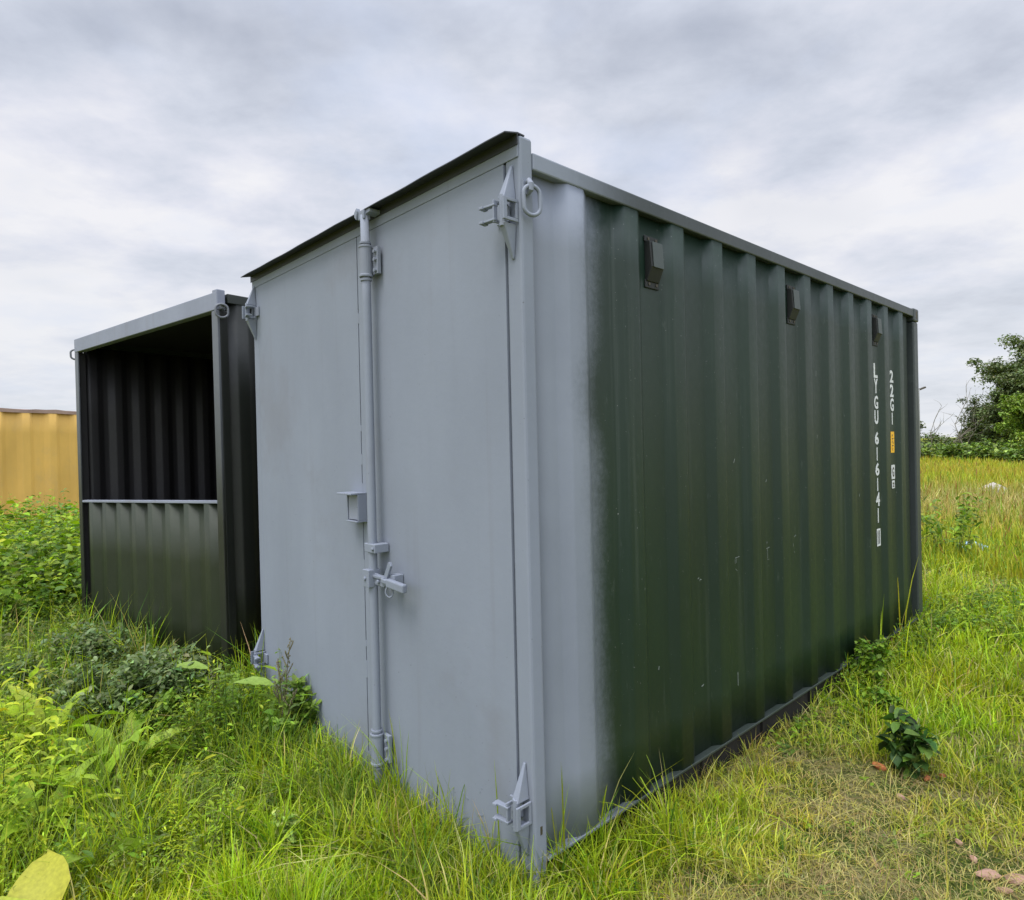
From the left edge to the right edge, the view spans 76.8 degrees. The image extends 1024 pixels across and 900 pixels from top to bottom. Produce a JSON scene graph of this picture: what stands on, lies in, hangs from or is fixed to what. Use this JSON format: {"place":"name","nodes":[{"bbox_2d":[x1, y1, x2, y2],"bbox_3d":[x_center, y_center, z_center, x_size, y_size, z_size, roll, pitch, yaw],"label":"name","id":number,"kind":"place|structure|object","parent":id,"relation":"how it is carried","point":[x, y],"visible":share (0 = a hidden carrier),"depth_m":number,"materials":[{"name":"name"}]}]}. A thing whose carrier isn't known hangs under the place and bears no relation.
{"place":"outdoors","nodes":[
{"label":"outdoors","id":0,"kind":"place"},
{"bbox_2d":[0,0,1023,437],"label":"sky","id":1,"kind":"structure","parent":0,"point":[155,155],"materials":[{"name":"grey"}]},
{"bbox_2d":[0,437,1023,899],"bbox_3d":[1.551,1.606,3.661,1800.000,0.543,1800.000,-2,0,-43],"label":"ground","id":2,"kind":"structure","parent":0,"point":[910,849],"depth_m":2.77,"materials":[{"name":"green plant"}]},
{"bbox_2d":[0,408,78,525],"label":"yellow container","id":3,"kind":"object","parent":2,"relation":"on","point":[38,451],"visible":0.3,"depth_m":12.88,"materials":[{"name":"metal"}]},
{"bbox_2d":[0,849,82,899],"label":"dock plant","id":4,"kind":"object","parent":2,"relation":"on","point":[51,881],"visible":0.92,"depth_m":2.20,"materials":[{"name":"yellow plant"}]},
{"bbox_2d":[0,684,124,749],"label":"dock plant","id":5,"kind":"object","parent":2,"relation":"on","point":[44,714],"visible":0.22,"depth_m":3.46,"materials":[{"name":"green plant"}]},
{"bbox_2d":[0,754,126,844],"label":"dock plant","id":6,"kind":"object","parent":2,"relation":"on","point":[27,791],"visible":0.27,"depth_m":2.71,"materials":[{"name":"green plant"}]},
{"bbox_2d":[0,616,137,692],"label":"mugwort bush","id":7,"kind":"object","parent":2,"relation":"on","point":[93,637],"visible":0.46,"depth_m":4.34,"materials":[{"name":"green plant"}]},
{"bbox_2d":[18,725,149,805],"bbox_3d":[-1.946,1.504,2.962,0.446,0.368,0.573,-1,0,34],"label":"dock plant","id":8,"kind":"object","parent":2,"relation":"on","point":[46,776],"visible":0.27,"depth_m":2.97,"materials":[{"name":"green plant"}]},
{"bbox_2d":[50,817,164,893],"bbox_3d":[-1.585,1.564,2.514,0.419,0.227,0.546,-1,0,-19],"label":"dock plant","id":9,"kind":"object","parent":2,"relation":"on","point":[135,843],"visible":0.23,"depth_m":2.45,"materials":[{"name":"green plant"}]},
{"bbox_2d":[30,704,192,774],"bbox_3d":[-1.996,1.526,3.249,0.627,0.319,0.664,-1,0,35],"label":"dock plant","id":10,"kind":"object","parent":2,"relation":"on","point":[135,737],"visible":0.31,"depth_m":3.30,"materials":[{"name":"green plant"}]},
{"bbox_2d":[39,638,221,733],"bbox_3d":[-2.216,1.441,3.905,0.986,0.500,0.892,-2,0,-43],"label":"mugwort bush","id":11,"kind":"object","parent":2,"relation":"on","point":[168,672],"visible":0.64,"depth_m":3.78,"materials":[{"name":"green plant"}]},
{"bbox_2d":[115,685,183,738],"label":"leafy weed","id":12,"kind":"object","parent":2,"relation":"on","point":[162,704],"visible":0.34,"depth_m":3.62,"materials":[{"name":"green plant"}]},
{"bbox_2d":[70,289,261,678],"bbox_3d":[-1.878,0.293,6.378,2.607,2.746,3.424,-1,0,38],"label":"open fronted container","id":13,"kind":"object","parent":2,"relation":"on","point":[167,455],"visible":0.3,"depth_m":5.26,"materials":[{"name":"black metal"}]},
{"bbox_2d":[177,651,242,702],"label":"dock stalk","id":14,"kind":"object","parent":2,"relation":"on","point":[197,664],"visible":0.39,"depth_m":3.83,"materials":[{"name":"green plant"}]},
{"bbox_2d":[194,771,240,796],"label":"dock plant","id":15,"kind":"object","parent":2,"relation":"on","point":[211,772],"visible":0.14,"depth_m":3.12,"materials":[{"name":"green plant"}]},
{"bbox_2d":[190,671,276,731],"bbox_3d":[-1.632,1.504,3.713,0.529,0.344,0.492,-2,0,-43],"label":"dock plant","id":16,"kind":"object","parent":2,"relation":"on","point":[234,679],"visible":0.2,"depth_m":3.82,"materials":[{"name":"green plant"}]},
{"bbox_2d":[220,698,275,734],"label":"dock plant","id":17,"kind":"object","parent":2,"relation":"on","point":[272,703],"visible":0.12,"depth_m":3.69,"materials":[{"name":"green plant"}]},
{"bbox_2d":[233,637,313,743],"bbox_3d":[-1.276,1.332,3.548,0.479,0.661,0.199,-1,0,22],"label":"dock stalk","id":18,"kind":"object","parent":2,"relation":"on","point":[253,680],"visible":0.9,"depth_m":3.50,"materials":[{"name":"green plant"}]},
{"bbox_2d":[271,807,300,858],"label":"flowering weed","id":19,"kind":"object","parent":2,"relation":"on","point":[290,824],"visible":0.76,"depth_m":2.61,"materials":[{"name":"green plant"}]},
{"bbox_2d":[256,674,321,741],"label":"leafy weed","id":20,"kind":"object","parent":2,"relation":"on","point":[301,690],"visible":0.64,"depth_m":3.49,"materials":[{"name":"green plant"}]},
{"bbox_2d":[263,726,325,764],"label":"dock plant","id":21,"kind":"object","parent":2,"relation":"on","point":[320,729],"visible":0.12,"depth_m":3.40,"materials":[{"name":"green plant"}]},
{"bbox_2d":[0,488,1023,899],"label":"weeds","id":22,"kind":"object","parent":2,"relation":"on","point":[46,546],"visible":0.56,"depth_m":3.13,"materials":[{"name":"green plant"}]},
{"bbox_2d":[241,131,923,895],"bbox_3d":[0.891,0.225,4.710,4.718,2.763,2.499,-2,0,-43],"label":"shipping container","id":23,"kind":"object","parent":2,"relation":"on","point":[587,485],"visible":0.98,"depth_m":2.93,"materials":[{"name":"green metal"}]},
{"bbox_2d":[257,238,368,769],"bbox_3d":[-1.121,0.279,3.586,0.050,2.595,1.215,-2,0,-43],"label":"door","id":24,"kind":"structure","parent":23,"relation":"in","point":[309,349],"depth_m":3.48,"materials":[{"name":"grey paint"}]},
{"bbox_2d":[357,164,521,869],"bbox_3d":[-0.345,0.267,2.751,0.050,2.595,1.050,-2,0,-43],"label":"door","id":25,"kind":"structure","parent":23,"relation":"in","point":[440,294],"depth_m":2.63,"materials":[{"name":"grey paint"}]},
{"bbox_2d":[844,635,892,687],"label":"herb","id":26,"kind":"object","parent":2,"relation":"on","point":[880,649],"visible":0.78,"depth_m":4.28,"materials":[{"name":"green plant"}]},
{"bbox_2d":[872,762,886,770],"bbox_3d":[1.847,1.590,3.252,0.040,0.035,0.070,4,4,-38],"label":"brick fragment","id":27,"kind":"object","parent":2,"relation":"on","point":[878,766],"visible":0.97,"depth_m":3.24,"materials":[{"name":"orange brick"}]},
{"bbox_2d":[859,686,905,715],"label":"herb","id":28,"kind":"object","parent":2,"relation":"on","point":[880,693],"visible":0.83,"depth_m":3.83,"materials":[{"name":"green plant"}]},
{"bbox_2d":[875,704,942,780],"bbox_3d":[1.962,1.468,3.195,0.280,0.337,0.282,-2,0,-43],"label":"dark weed","id":29,"kind":"object","parent":2,"relation":"on","point":[911,744],"visible":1,"depth_m":3.16,"materials":[{"name":"green plant"}]},
{"bbox_2d":[919,386,925,456],"bbox_3d":[21.566,-1.174,33.996,0.439,4.320,0.140,-1,0,0],"label":"street lamp","id":30,"kind":"object","parent":2,"relation":"on","point":[919,417],"visible":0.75,"depth_m":33.95,"materials":[{"name":"metal"}]},
{"bbox_2d":[920,421,925,440],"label":"tree","id":31,"kind":"object","parent":2,"relation":"on","point":[921,426],"visible":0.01,"depth_m":45.44,"materials":[{"name":"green plant"}]},
{"bbox_2d":[924,775,931,781],"bbox_3d":[2.011,1.593,3.134,0.040,0.026,0.026,-1,0,-31],"label":"brick fragment","id":32,"kind":"object","parent":2,"relation":"on","point":[926,777],"visible":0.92,"depth_m":3.13,"materials":[{"name":"orange brick"}]},
{"bbox_2d":[921,440,939,456],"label":"bramble bush","id":33,"kind":"object","parent":2,"relation":"on","point":[923,445],"visible":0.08,"depth_m":39.35,"materials":[{"name":"green plant"}]},
{"bbox_2d":[921,441,955,458],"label":"bramble bush","id":34,"kind":"object","parent":2,"relation":"on","point":[926,450],"visible":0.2,"depth_m":37.83,"materials":[{"name":"green plant"}]},
{"bbox_2d":[920,430,958,444],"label":"bramble bush","id":35,"kind":"object","parent":2,"relation":"on","point":[936,438],"visible":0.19,"depth_m":46.65,"materials":[{"name":"green plant"}]},
{"bbox_2d":[930,405,953,442],"bbox_3d":[26.331,-1.136,39.469,1.298,3.895,1.342,-2,0,-43],"label":"bare sapling","id":36,"kind":"object","parent":2,"relation":"on","point":[937,427],"visible":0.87,"depth_m":39.62,"materials":[{"name":"plant"}]},
{"bbox_2d":[921,492,990,556],"bbox_3d":[5.890,0.998,8.573,0.680,0.936,0.965,-1,0,-16],"label":"shrub","id":37,"kind":"object","parent":2,"relation":"on","point":[968,515],"visible":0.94,"depth_m":8.39,"materials":[{"name":"green plant"}]},
{"bbox_2d":[924,440,990,460],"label":"bramble bush","id":38,"kind":"object","parent":2,"relation":"on","point":[953,450],"visible":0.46,"depth_m":34.80,"materials":[{"name":"green plant"}]},
{"bbox_2d":[946,386,985,442],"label":"bare sapling","id":39,"kind":"object","parent":2,"relation":"on","point":[964,421],"visible":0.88,"depth_m":40.01,"materials":[{"name":"brown plant"}]},
{"bbox_2d":[955,377,983,443],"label":"bare sapling","id":40,"kind":"object","parent":2,"relation":"on","point":[964,414],"visible":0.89,"depth_m":40.62,"materials":[{"name":"plant"}]},
{"bbox_2d":[953,405,988,443],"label":"bare sapling","id":41,"kind":"object","parent":2,"relation":"on","point":[966,430],"visible":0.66,"depth_m":40.87,"materials":[{"name":"plant"}]},
{"bbox_2d":[920,454,1023,582],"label":"meadow grass","id":42,"kind":"structure","parent":2,"relation":"on","point":[947,482],"depth_m":11.21,"materials":[{"name":"green plant"}]},
{"bbox_2d":[969,855,976,863],"bbox_3d":[1.815,1.607,2.541,0.028,0.021,0.034,-7,9,0],"label":"stone","id":43,"kind":"object","parent":2,"relation":"on","point":[974,858],"visible":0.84,"depth_m":2.54,"materials":[{"name":"beige stone"}]},
{"bbox_2d":[953,394,1019,446],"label":"tree","id":44,"kind":"object","parent":2,"relation":"on","point":[975,438],"visible":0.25,"depth_m":44.27,"materials":[{"name":"green plant"}]},
{"bbox_2d":[975,869,1001,879],"bbox_3d":[1.803,1.607,2.448,0.093,0.030,0.060,-1,-7,-17],"label":"stone","id":45,"kind":"object","parent":2,"relation":"on","point":[990,871],"visible":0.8,"depth_m":2.44,"materials":[{"name":"beige stone"}]},
{"bbox_2d":[962,435,1020,460],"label":"bramble bush","id":46,"kind":"object","parent":2,"relation":"on","point":[985,450],"visible":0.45,"depth_m":33.57,"materials":[{"name":"green plant"}]},
{"bbox_2d":[979,482,1006,493],"bbox_3d":[10.737,0.949,14.403,0.652,0.478,0.376,-6,9,15],"label":"rubble lump","id":47,"kind":"object","parent":2,"relation":"on","point":[993,484],"visible":0.12,"depth_m":14.30,"materials":[{"name":"stone"}]},
{"bbox_2d":[963,365,1023,443],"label":"tree","id":48,"kind":"object","parent":2,"relation":"on","point":[1011,384],"visible":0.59,"depth_m":37.27,"materials":[{"name":"green plant"}]},
{"bbox_2d":[965,333,1023,408],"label":"tree","id":49,"kind":"object","parent":2,"relation":"on","point":[994,368],"visible":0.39,"depth_m":41.48,"materials":[{"name":"green plant"}]},
{"bbox_2d":[995,887,1013,893],"bbox_3d":[1.800,1.609,2.364,0.056,0.017,0.044,-17,-20,35],"label":"stone","id":50,"kind":"object","parent":2,"relation":"on","point":[998,890],"visible":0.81,"depth_m":2.35,"materials":[{"name":"stone"}]},
{"bbox_2d":[988,444,1023,462],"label":"bramble bush","id":51,"kind":"object","parent":2,"relation":"on","point":[1017,453],"visible":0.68,"depth_m":30.73,"materials":[{"name":"green plant"}]},
{"bbox_2d":[990,391,1023,449],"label":"tree","id":52,"kind":"object","parent":2,"relation":"on","point":[1014,403],"visible":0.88,"depth_m":33.24,"materials":[{"name":"green plant"}]},
{"bbox_2d":[1004,873,1023,885],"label":"stone","id":53,"kind":"object","parent":2,"relation":"on","point":[1017,878],"visible":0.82,"depth_m":2.41,"materials":[{"name":"stone"}]}
]}

